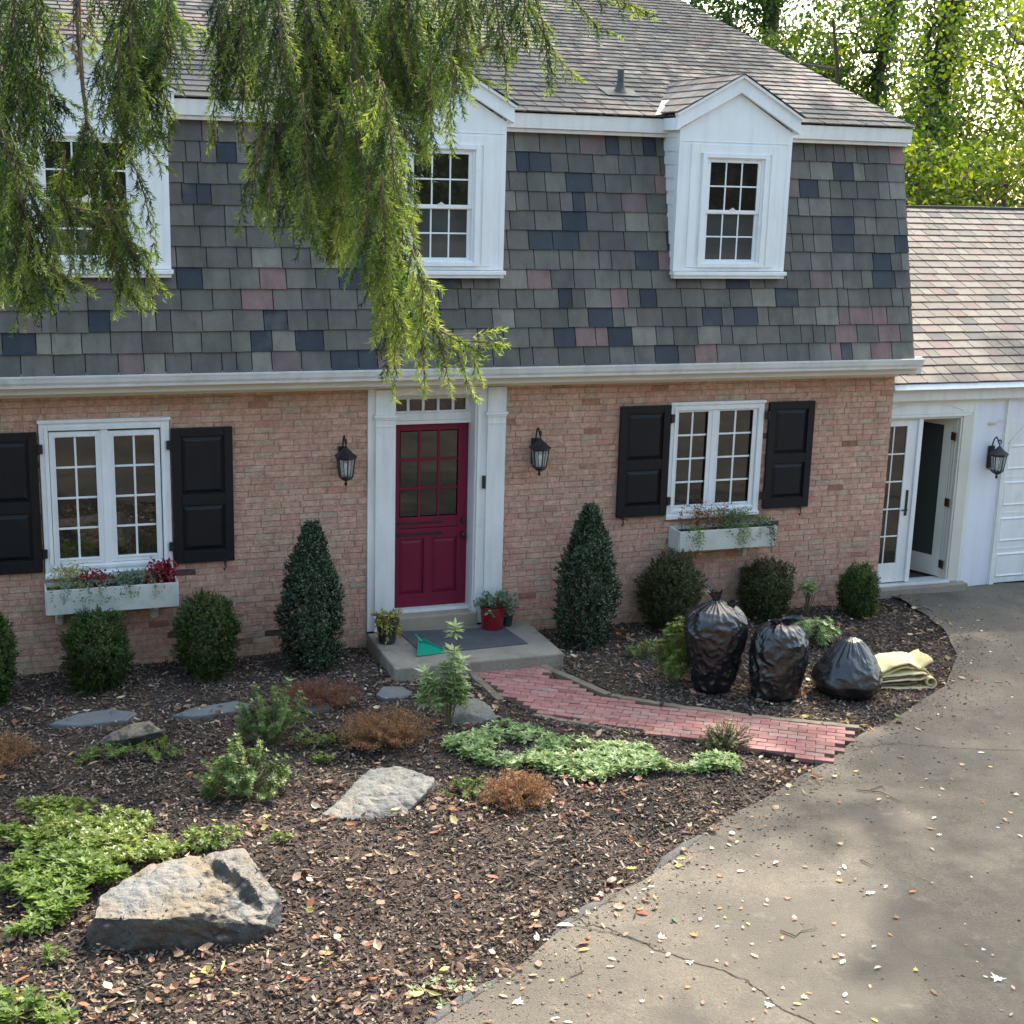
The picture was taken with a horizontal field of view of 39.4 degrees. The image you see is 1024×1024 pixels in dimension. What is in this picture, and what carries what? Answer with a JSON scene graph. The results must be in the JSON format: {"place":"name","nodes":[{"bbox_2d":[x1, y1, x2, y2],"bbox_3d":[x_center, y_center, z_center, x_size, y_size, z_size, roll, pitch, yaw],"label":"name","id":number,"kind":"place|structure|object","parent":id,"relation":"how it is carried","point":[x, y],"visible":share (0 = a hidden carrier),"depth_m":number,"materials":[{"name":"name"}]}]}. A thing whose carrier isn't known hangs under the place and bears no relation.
{"place":"outdoors","nodes":[
{"label":"outdoors","id":0,"kind":"place"},
{"bbox_2d":[0,580,1023,1023],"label":"ground","id":1,"kind":"structure","parent":0,"point":[328,910],"depth_m":11.21,"materials":[{"name":"brown plant"}]},
{"bbox_2d":[0,609,22,706],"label":"boxwood shrub","id":2,"kind":"object","parent":1,"relation":"on","point":[8,656],"visible":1,"depth_m":13.26,"materials":[{"name":"green plant"}]},
{"bbox_2d":[0,726,42,772],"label":"browned shrub","id":3,"kind":"object","parent":1,"relation":"on","point":[5,746],"visible":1,"depth_m":12.10,"materials":[{"name":"brown plant"}]},
{"bbox_2d":[0,983,80,1023],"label":"ground cover","id":4,"kind":"object","parent":1,"relation":"on","point":[37,1003],"visible":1,"depth_m":8.53,"materials":[{"name":"green plant"}]},
{"bbox_2d":[40,942,68,965],"bbox_3d":[-2.930,2.837,9.161,0.183,0.158,0.194,-3,14,-19],"label":"ground sprout","id":5,"kind":"object","parent":1,"relation":"on","point":[47,952],"visible":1,"depth_m":9.15,"materials":[{"name":"green plant"}]},
{"bbox_2d":[0,819,131,938],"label":"ground cover","id":6,"kind":"object","parent":1,"relation":"on","point":[64,877],"visible":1,"depth_m":9.98,"materials":[{"name":"green plant"}]},
{"bbox_2d":[73,752,89,765],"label":"ground sprout","id":7,"kind":"object","parent":1,"relation":"on","point":[77,762],"visible":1,"depth_m":12.15,"materials":[{"name":"green plant"}]},
{"bbox_2d":[50,709,136,728],"bbox_3d":[-3.844,1.927,13.143,0.773,0.094,0.321,-3,14,-19],"label":"flagstone","id":8,"kind":"object","parent":1,"relation":"on","point":[93,718],"visible":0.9,"depth_m":13.09,"materials":[{"name":"grey stone"}]},
{"bbox_2d":[56,603,136,695],"bbox_3d":[-4.020,1.324,13.840,0.750,0.919,0.744,-3,14,-19],"label":"boxwood shrub","id":9,"kind":"object","parent":1,"relation":"on","point":[113,645],"visible":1,"depth_m":13.73,"materials":[{"name":"green plant"}]},
{"bbox_2d":[85,741,131,761],"bbox_3d":[-3.474,2.066,12.321,0.408,0.170,0.322,-3,14,-19],"label":"ground sprout","id":10,"kind":"object","parent":1,"relation":"on","point":[111,754],"visible":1,"depth_m":12.30,"materials":[{"name":"green plant"}]},
{"bbox_2d":[9,793,211,865],"bbox_3d":[-3.117,2.371,10.727,1.635,0.194,0.892,8,15,26],"label":"ground cover","id":11,"kind":"object","parent":1,"relation":"on","point":[117,841],"visible":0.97,"depth_m":10.69,"materials":[{"name":"green plant"}]},
{"bbox_2d":[98,720,163,746],"bbox_3d":[-3.295,1.933,12.755,0.487,0.215,0.652,9,15,30],"label":"boulder","id":12,"kind":"object","parent":1,"relation":"on","point":[134,734],"visible":0.89,"depth_m":12.57,"materials":[{"name":"stone"}]},
{"bbox_2d":[131,737,186,760],"bbox_3d":[-3.046,2.058,12.345,0.461,0.188,0.357,10,16,32],"label":"ground sprout","id":13,"kind":"object","parent":1,"relation":"on","point":[157,755],"visible":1,"depth_m":12.33,"materials":[{"name":"green plant"}]},
{"bbox_2d":[86,848,281,952],"bbox_3d":[-2.249,2.590,9.758,1.293,0.434,1.051,-3,14,-19],"label":"boulder","id":14,"kind":"object","parent":1,"relation":"on","point":[227,897],"visible":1,"depth_m":9.47,"materials":[{"name":"stone"}]},
{"bbox_2d":[169,587,243,684],"bbox_3d":[-3.050,1.194,14.254,0.741,0.986,0.748,-3,14,-19],"label":"boxwood shrub","id":15,"kind":"object","parent":1,"relation":"on","point":[199,624],"visible":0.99,"depth_m":14.11,"materials":[{"name":"green plant"}]},
{"bbox_2d":[165,821,248,852],"bbox_3d":[-2.283,2.442,10.712,0.640,0.216,0.453,-3,14,-19],"label":"ground sprout","id":16,"kind":"object","parent":1,"relation":"on","point":[213,844],"visible":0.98,"depth_m":10.67,"materials":[{"name":"green plant"}]},
{"bbox_2d":[172,701,257,720],"bbox_3d":[-2.794,1.886,13.424,0.794,0.104,0.257,-3,14,-19],"label":"flagstone","id":17,"kind":"object","parent":1,"relation":"on","point":[195,713],"visible":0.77,"depth_m":13.36,"materials":[{"name":"grey stone"}]},
{"bbox_2d":[195,733,296,801],"bbox_3d":[-2.139,2.073,11.615,0.722,0.550,0.695,6,14,17],"label":"leafy shrub","id":18,"kind":"object","parent":1,"relation":"on","point":[240,777],"visible":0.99,"depth_m":11.52,"materials":[{"name":"green plant"}]},
{"bbox_2d":[233,677,313,745],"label":"leafy shrub","id":19,"kind":"object","parent":1,"relation":"on","point":[273,729],"visible":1,"depth_m":12.55,"materials":[{"name":"green plant"}]},
{"bbox_2d":[266,829,291,844],"bbox_3d":[-1.762,2.474,10.842,0.224,0.124,0.154,-3,14,-19],"label":"ground sprout","id":20,"kind":"object","parent":1,"relation":"on","point":[282,838],"visible":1,"depth_m":10.83,"materials":[{"name":"green plant"}]},
{"bbox_2d":[272,519,346,673],"bbox_3d":[-2.049,0.851,14.463,0.736,1.608,0.694,9,15,29],"label":"holly shrub","id":21,"kind":"object","parent":1,"relation":"on","point":[311,562],"visible":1,"depth_m":14.31,"materials":[{"name":"green plant"}]},
{"bbox_2d":[300,696,329,714],"bbox_3d":[-1.903,1.854,13.580,0.321,0.091,0.390,-3,14,-19],"label":"flagstone","id":22,"kind":"object","parent":1,"relation":"on","point":[314,710],"visible":0.39,"depth_m":13.45,"materials":[{"name":"grey stone"}]},
{"bbox_2d":[300,732,335,746],"bbox_3d":[-1.722,2.026,12.725,0.334,0.158,0.227,-3,14,-19],"label":"ground sprout","id":23,"kind":"object","parent":1,"relation":"on","point":[314,738],"visible":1,"depth_m":12.68,"materials":[{"name":"green plant"}]},
{"bbox_2d":[271,676,364,712],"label":"browned shrub","id":24,"kind":"object","parent":1,"relation":"on","point":[329,692],"visible":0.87,"depth_m":13.52,"materials":[{"name":"brown plant"}]},
{"bbox_2d":[310,749,334,764],"bbox_3d":[-1.637,2.127,12.331,0.217,0.140,0.122,-3,14,-19],"label":"ground sprout","id":25,"kind":"object","parent":1,"relation":"on","point":[319,758],"visible":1,"depth_m":12.32,"materials":[{"name":"green plant"}]},
{"bbox_2d":[0,0,658,404],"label":"spruce tree","id":26,"kind":"object","parent":1,"relation":"on","point":[340,122],"visible":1,"depth_m":3.60,"materials":[{"name":"green plant"}]},
{"bbox_2d":[321,766,438,819],"bbox_3d":[-1.034,2.279,11.663,0.713,0.224,0.956,6,14,18],"label":"boulder","id":27,"kind":"object","parent":1,"relation":"on","point":[379,793],"visible":0.98,"depth_m":11.56,"materials":[{"name":"stone"}]},
{"bbox_2d":[334,702,438,751],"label":"browned shrub","id":28,"kind":"object","parent":1,"relation":"on","point":[392,729],"visible":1,"depth_m":12.65,"materials":[{"name":"brown plant"}]},
{"bbox_2d":[376,686,411,701],"bbox_3d":[-1.151,1.799,13.967,0.350,0.093,0.301,1,13,-4],"label":"flagstone","id":29,"kind":"object","parent":1,"relation":"on","point":[391,693],"visible":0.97,"depth_m":13.92,"materials":[{"name":"grey stone"}]},
{"bbox_2d":[411,617,475,727],"bbox_3d":[-0.626,1.501,13.072,0.648,1.065,0.337,-3,14,-19],"label":"rhododendron sapling","id":30,"kind":"object","parent":1,"relation":"on","point":[426,688],"visible":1,"depth_m":13.07,"materials":[{"name":"green plant"}]},
{"bbox_2d":[406,974,490,1006],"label":"ground cover","id":31,"kind":"object","parent":1,"relation":"on","point":[449,985],"visible":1,"depth_m":8.98,"materials":[{"name":"green plant"}]},
{"bbox_2d":[0,0,924,675],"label":"brick house","id":32,"kind":"structure","parent":1,"relation":"on","point":[670,248],"depth_m":15.24,"materials":[{"name":"brick"}]},
{"bbox_2d":[36,416,172,579],"bbox_3d":[-3.999,-0.148,14.126,1.254,1.582,0.120,-3,14,-19],"label":"window","id":33,"kind":"structure","parent":32,"relation":"in","point":[108,512],"depth_m":14.11,"materials":[{"name":"white paint"}]},
{"bbox_2d":[37,557,179,624],"bbox_3d":[-3.981,0.789,14.153,1.364,0.688,0.364,-3,14,-19],"label":"window box","id":34,"kind":"object","parent":32,"relation":"attached to","point":[138,590],"visible":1,"depth_m":14.10,"materials":[{"name":"paint"}]},
{"bbox_2d":[334,435,356,485],"bbox_3d":[-1.715,-0.527,14.710,0.211,0.524,0.301,-3,14,-19],"label":"wall lantern","id":35,"kind":"object","parent":32,"relation":"attached to","point":[344,455],"depth_m":14.66,"materials":[{"name":"black metal"}]},
{"bbox_2d":[394,423,468,607],"bbox_3d":[-0.900,0.043,15.512,0.872,2.038,0.115,-3,14,-19],"label":"front door","id":36,"kind":"structure","parent":32,"relation":"in","point":[430,551],"depth_m":15.54,"materials":[{"name":"red paint"}]},
{"bbox_2d":[396,396,470,412],"bbox_3d":[-0.867,-1.147,15.230,0.877,0.165,0.052,-3,14,-19],"label":"transom window","id":37,"kind":"structure","parent":32,"relation":"in","point":[432,404],"depth_m":15.23,"materials":[{"name":"white paint"}]},
{"bbox_2d":[529,427,550,475],"bbox_3d":[0.292,-0.649,15.414,0.211,0.524,0.301,-3,14,-19],"label":"wall lantern","id":38,"kind":"object","parent":32,"relation":"attached to","point":[537,446],"depth_m":15.37,"materials":[{"name":"black metal"}]},
{"bbox_2d":[664,399,766,519],"bbox_3d":[2.308,-0.607,16.319,1.199,1.342,0.120,-3,14,-19],"label":"window","id":39,"kind":"structure","parent":32,"relation":"in","point":[715,450],"depth_m":16.31,"materials":[{"name":"white paint"}]},
{"bbox_2d":[668,499,777,557],"bbox_3d":[2.437,0.201,16.358,1.257,0.731,0.360,-3,14,-19],"label":"window box","id":40,"kind":"object","parent":32,"relation":"attached to","point":[745,536],"visible":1,"depth_m":16.30,"materials":[{"name":"paint"}]},
{"bbox_2d":[425,977,501,1023],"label":"asphalt kerb","id":41,"kind":"structure","parent":1,"relation":"on","point":[460,1000],"depth_m":8.79,"materials":[{"name":"grey asphalt"}]},
{"bbox_2d":[442,777,487,798],"bbox_3d":[-0.376,2.283,11.757,0.324,0.181,0.358,7,14,20],"label":"ground sprout","id":42,"kind":"object","parent":1,"relation":"on","point":[466,790],"visible":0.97,"depth_m":11.78,"materials":[{"name":"green plant"}]},
{"bbox_2d":[367,621,563,681],"bbox_3d":[-0.510,1.506,15.108,1.820,0.260,1.150,-3,14,-19],"label":"concrete stoop","id":43,"kind":"object","parent":1,"relation":"on","point":[399,659],"visible":0.61,"depth_m":14.75,"materials":[{"name":"grey concrete"}]},
{"bbox_2d":[371,607,403,644],"bbox_3d":[-1.294,1.186,14.979,0.343,0.380,0.387,12,17,36],"label":"flower pot","id":44,"kind":"object","parent":43,"relation":"on","point":[388,628],"visible":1,"depth_m":14.93,"materials":[{"name":"plastic"}]},
{"bbox_2d":[414,634,443,656],"bbox_3d":[-0.914,1.369,14.789,0.327,0.126,0.364,-7,16,-31],"label":"dustpan","id":45,"kind":"object","parent":43,"relation":"on","point":[425,647],"visible":0.92,"depth_m":14.76,"materials":[{"name":"green plastic"}]},
{"bbox_2d":[395,608,476,630],"bbox_3d":[-0.866,1.285,15.702,0.932,0.395,0.265,-3,14,-19],"label":"door step","id":46,"kind":"object","parent":43,"relation":"on","point":[426,620],"depth_m":15.57,"materials":[{"name":"concrete"}]},
{"bbox_2d":[400,627,527,650],"bbox_3d":[-0.523,1.342,15.210,1.220,0.008,0.780,-3,14,-19],"label":"doormat","id":47,"kind":"object","parent":43,"relation":"on","point":[476,638],"visible":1,"depth_m":15.19,"materials":[{"name":"rubber"}]},
{"bbox_2d":[470,586,518,630],"bbox_3d":[-0.189,1.044,15.526,0.401,0.462,0.501,12,17,38],"label":"flower pot","id":48,"kind":"object","parent":43,"relation":"on","point":[492,615],"visible":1,"depth_m":15.46,"materials":[{"name":"ceramic"}]},
{"bbox_2d":[498,594,518,626],"bbox_3d":[-0.048,1.067,15.670,0.252,0.359,0.203,2,13,2],"label":"flower pot","id":49,"kind":"object","parent":43,"relation":"on","point":[507,622],"visible":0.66,"depth_m":15.63,"materials":[{"name":"plastic"}]},
{"bbox_2d":[442,698,496,724],"bbox_3d":[-0.313,1.848,13.506,0.433,0.188,0.658,9,16,30],"label":"boulder","id":50,"kind":"object","parent":1,"relation":"on","point":[474,711],"visible":0.91,"depth_m":13.32,"materials":[{"name":"stone"}]},
{"bbox_2d":[440,805,504,843],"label":"fallen twig","id":51,"kind":"object","parent":1,"relation":"on","point":[470,819],"visible":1,"depth_m":11.26,"materials":[{"name":"brown wood"}]},
{"bbox_2d":[469,672,503,702],"bbox_3d":[-0.276,1.761,14.241,0.091,0.108,0.851,-4,14,-22],"label":"path timber","id":52,"kind":"object","parent":1,"relation":"on","point":[485,687],"visible":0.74,"depth_m":14.17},
{"bbox_2d":[0,594,980,1023],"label":"leaf litter","id":53,"kind":"object","parent":1,"relation":"on","point":[204,948],"visible":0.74,"depth_m":10.27,"materials":[{"name":"brown plant"}]},
{"bbox_2d":[474,764,555,812],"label":"browned shrub","id":54,"kind":"object","parent":1,"relation":"on","point":[505,789],"visible":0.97,"depth_m":11.59,"materials":[{"name":"brown plant"}]},
{"bbox_2d":[512,772,532,813],"bbox_3d":[0.080,2.257,11.410,0.176,0.396,0.026,-1,14,-13],"label":"bare sapling","id":55,"kind":"object","parent":1,"relation":"on","point":[520,795],"visible":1,"depth_m":11.42,"materials":[{"name":"brown plant"}]},
{"bbox_2d":[522,814,557,824],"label":"fallen twig","id":56,"kind":"object","parent":1,"relation":"on","point":[538,819],"visible":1,"depth_m":11.28,"materials":[{"name":"brown wood"}]},
{"bbox_2d":[540,664,610,696],"bbox_3d":[0.583,1.719,14.495,0.101,0.118,1.142,-9,17,-38],"label":"path timber","id":57,"kind":"object","parent":1,"relation":"on","point":[562,675],"visible":0.52,"depth_m":14.36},
{"bbox_2d":[533,714,639,734],"bbox_3d":[0.685,2.011,13.315,1.027,0.104,0.071,7,14,21],"label":"path timber","id":58,"kind":"object","parent":1,"relation":"on","point":[584,724],"visible":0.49,"depth_m":13.31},
{"bbox_2d":[550,501,624,651],"bbox_3d":[0.824,0.683,15.438,0.784,1.647,0.797,-3,14,-19],"label":"holly shrub","id":59,"kind":"object","parent":1,"relation":"on","point":[589,541],"visible":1,"depth_m":15.28,"materials":[{"name":"green plant"}]},
{"bbox_2d":[549,885,631,938],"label":"asphalt kerb","id":60,"kind":"structure","parent":1,"relation":"on","point":[590,907],"depth_m":9.97,"materials":[{"name":"grey asphalt"}]},
{"bbox_2d":[440,718,745,782],"bbox_3d":[0.679,2.120,12.483,2.643,0.171,1.031,6,14,18],"label":"ground cover","id":61,"kind":"object","parent":1,"relation":"on","point":[619,754],"visible":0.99,"depth_m":12.43,"materials":[{"name":"green plant"}]},
{"bbox_2d":[610,693,659,706],"bbox_3d":[1.196,1.870,13.937,0.495,0.118,0.087,7,15,23],"label":"path timber","id":62,"kind":"object","parent":1,"relation":"on","point":[639,701],"visible":0.47,"depth_m":13.90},
{"bbox_2d":[625,639,658,658],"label":"leafy sprig","id":63,"kind":"object","parent":1,"relation":"on","point":[648,648],"visible":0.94,"depth_m":15.16,"materials":[{"name":"green plant"}]},
{"bbox_2d":[477,666,854,764],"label":"brick path","id":64,"kind":"structure","parent":1,"relation":"on","point":[535,689],"depth_m":13.46,"materials":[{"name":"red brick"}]},
{"bbox_2d":[652,615,689,684],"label":"andromeda shrub","id":65,"kind":"object","parent":1,"relation":"on","point":[674,653],"visible":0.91,"depth_m":14.31,"materials":[{"name":"green plant"}]},
{"bbox_2d":[633,548,710,632],"bbox_3d":[1.822,0.887,16.141,0.821,1.001,0.873,-3,14,-19],"label":"boxwood shrub","id":66,"kind":"object","parent":1,"relation":"on","point":[665,609],"visible":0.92,"depth_m":15.98,"materials":[{"name":"green plant"}]},
{"bbox_2d":[652,832,705,872],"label":"asphalt kerb","id":67,"kind":"structure","parent":1,"relation":"on","point":[672,855],"depth_m":10.82,"materials":[{"name":"grey asphalt"}]},
{"bbox_2d":[663,703,747,716],"bbox_3d":[1.849,1.943,13.707,0.814,0.118,0.095,6,14,17],"label":"path timber","id":68,"kind":"object","parent":1,"relation":"on","point":[672,705],"visible":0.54,"depth_m":13.70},
{"bbox_2d":[683,589,748,694],"bbox_3d":[2.012,1.279,14.218,0.669,1.063,0.545,-3,14,-19],"label":"garbage bag","id":69,"kind":"object","parent":1,"relation":"on","point":[716,629],"visible":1,"depth_m":14.04,"materials":[{"name":"black plastic"}]},
{"bbox_2d":[697,718,754,751],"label":"weedy shrub","id":70,"kind":"object","parent":1,"relation":"on","point":[726,738],"visible":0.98,"depth_m":12.79,"materials":[{"name":"green plant"}]},
{"bbox_2d":[735,554,796,621],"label":"boxwood shrub","id":71,"kind":"object","parent":1,"relation":"on","point":[767,584],"visible":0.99,"depth_m":16.50,"materials":[{"name":"green plant"}]},
{"bbox_2d":[685,0,858,75],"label":"ivy covered tree","id":72,"kind":"object","parent":1,"relation":"on","point":[769,11],"visible":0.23,"depth_m":38.00,"materials":[{"name":"green plant"}]},
{"bbox_2d":[749,615,809,702],"bbox_3d":[2.636,1.436,14.129,0.596,0.849,0.508,-3,14,-19],"label":"garbage bag","id":73,"kind":"object","parent":1,"relation":"on","point":[778,655],"visible":0.99,"depth_m":13.95,"materials":[{"name":"black plastic"}]},
{"bbox_2d":[752,714,858,732],"bbox_3d":[2.760,2.021,13.486,0.996,0.118,0.091,4,14,11],"label":"path timber","id":74,"kind":"object","parent":1,"relation":"on","point":[851,727],"visible":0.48,"depth_m":13.45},
{"bbox_2d":[796,581,819,615],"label":"andromeda shrub","id":75,"kind":"object","parent":1,"relation":"on","point":[809,587],"visible":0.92,"depth_m":16.78,"materials":[{"name":"green plant"}]},
{"bbox_2d":[795,615,843,645],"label":"andromeda shrub","id":76,"kind":"object","parent":1,"relation":"on","point":[817,633],"visible":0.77,"depth_m":15.74,"materials":[{"name":"green plant"}]},
{"bbox_2d":[751,19,888,104],"bbox_3d":[6.970,-7.278,34.601,3.208,8.950,6.045,-3,14,-19],"label":"understory tree","id":77,"kind":"object","parent":1,"relation":"on","point":[836,70],"visible":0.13,"depth_m":33.94,"materials":[{"name":"green plant"}]},
{"bbox_2d":[811,636,882,700],"bbox_3d":[3.369,1.539,14.286,0.721,0.588,0.674,-3,14,-19],"label":"garbage bag","id":78,"kind":"object","parent":1,"relation":"on","point":[846,668],"visible":1,"depth_m":14.09,"materials":[{"name":"black plastic"}]},
{"bbox_2d":[835,560,881,619],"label":"boxwood shrub","id":79,"kind":"object","parent":1,"relation":"on","point":[855,600],"visible":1,"depth_m":16.71,"materials":[{"name":"green plant"}]},
{"bbox_2d":[775,0,958,146],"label":"tall tree","id":80,"kind":"object","parent":1,"relation":"on","point":[879,69],"visible":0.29,"depth_m":34.43,"materials":[{"name":"green plant"}]},
{"bbox_2d":[875,649,936,689],"bbox_3d":[4.005,1.608,14.718,0.637,0.297,0.506,0,13,-6],"label":"carpet pad","id":81,"kind":"object","parent":1,"relation":"on","point":[899,669],"visible":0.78,"depth_m":14.57,"materials":[{"name":"yellow fabric"}]},
{"bbox_2d":[841,0,1023,206],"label":"tall tree","id":82,"kind":"object","parent":1,"relation":"on","point":[946,83],"visible":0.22,"depth_m":30.63,"materials":[{"name":"green plant"}]},
{"bbox_2d":[877,205,1023,600],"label":"garage wing","id":83,"kind":"structure","parent":1,"relation":"on","point":[953,515],"depth_m":18.05,"materials":[{"name":"white paint"}]},
{"bbox_2d":[878,419,923,582],"bbox_3d":[4.674,-0.119,17.555,0.640,2.050,0.096,-3,14,-19],"label":"french door leaf","id":84,"kind":"structure","parent":83,"relation":"in","point":[905,440],"depth_m":17.59,"materials":[{"name":"white paint"}]},
{"bbox_2d":[910,414,952,575],"bbox_3d":[5.265,-0.230,18.113,0.040,2.040,0.520,-11,18,-42],"label":"french door leaf","id":85,"kind":"structure","parent":83,"relation":"in","point":[936,436],"depth_m":18.07,"materials":[{"name":"beige paint"}]},
{"bbox_2d":[986,436,1008,478],"bbox_3d":[6.008,-0.672,17.719,0.211,0.524,0.301,-3,14,-19],"label":"wall lantern","id":86,"kind":"object","parent":83,"relation":"attached to","point":[999,451],"depth_m":17.69,"materials":[{"name":"black metal"}]},
{"bbox_2d":[993,432,1023,582],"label":"garage door","id":87,"kind":"structure","parent":83,"relation":"in","point":[1009,564],"depth_m":18.27,"materials":[{"name":"white paint"}]},
{"bbox_2d":[878,0,1023,203],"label":"maple tree","id":88,"kind":"object","parent":1,"relation":"on","point":[1014,30],"visible":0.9,"depth_m":27.65,"materials":[{"name":"green plant"}]},
{"bbox_2d":[885,73,1017,205],"bbox_3d":[8.205,-5.145,29.290,3.447,7.329,8.178,4,14,8],"label":"understory tree","id":89,"kind":"object","parent":1,"relation":"on","point":[927,132],"visible":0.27,"depth_m":27.04,"materials":[{"name":"green plant"}]},
{"bbox_2d":[903,116,1023,207],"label":"understory tree","id":90,"kind":"object","parent":1,"relation":"on","point":[999,181],"visible":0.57,"depth_m":24.90,"materials":[{"name":"green plant"}]},
{"bbox_2d":[435,582,1023,1023],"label":"driveway","id":91,"kind":"structure","parent":0,"point":[955,892],"depth_m":10.16,"materials":[{"name":"concrete"}]},
{"bbox_2d":[513,997,523,1004],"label":"fallen leaf","id":92,"kind":"object","parent":91,"relation":"on","point":[517,1001],"visible":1,"depth_m":8.81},
{"bbox_2d":[558,922,572,925],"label":"fallen leaf","id":93,"kind":"object","parent":91,"relation":"on","point":[564,924],"visible":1,"depth_m":9.70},
{"bbox_2d":[558,918,665,950],"bbox_3d":[0.666,2.839,9.629,0.809,0.013,0.055,8,15,24],"label":"driveway crack","id":94,"kind":"object","parent":91,"relation":"on","point":[613,933],"visible":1,"depth_m":9.65,"materials":[{"name":"grey concrete"}]},
{"bbox_2d":[568,915,814,1023],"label":"driveway crack","id":95,"kind":"object","parent":91,"relation":"on","point":[705,965],"visible":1,"depth_m":9.27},
{"bbox_2d":[448,591,1023,1023],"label":"driveway grit","id":96,"kind":"object","parent":91,"relation":"on","point":[566,961],"visible":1,"depth_m":10.92,"materials":[{"name":"grey gravel"}]},
{"bbox_2d":[780,928,816,935],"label":"fallen twig","id":97,"kind":"object","parent":91,"relation":"on","point":[798,932],"visible":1,"depth_m":9.72,"materials":[{"name":"wood"}]},
{"bbox_2d":[856,789,900,801],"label":"fallen twig","id":98,"kind":"object","parent":91,"relation":"on","point":[876,791],"visible":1,"depth_m":11.95,"materials":[{"name":"wood"}]},
{"bbox_2d":[851,743,1022,750],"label":"driveway crack","id":99,"kind":"object","parent":91,"relation":"on","point":[932,746],"visible":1,"depth_m":12.95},
{"bbox_2d":[991,972,1005,981],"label":"fallen leaf","id":100,"kind":"object","parent":91,"relation":"on","point":[996,977],"visible":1,"depth_m":9.20,"materials":[{"name":"white plant"}]},
{"bbox_2d":[682,0,1023,206],"label":"sky","id":101,"kind":"structure","parent":0,"point":[804,2],"materials":[{"name":"white"}]}
]}

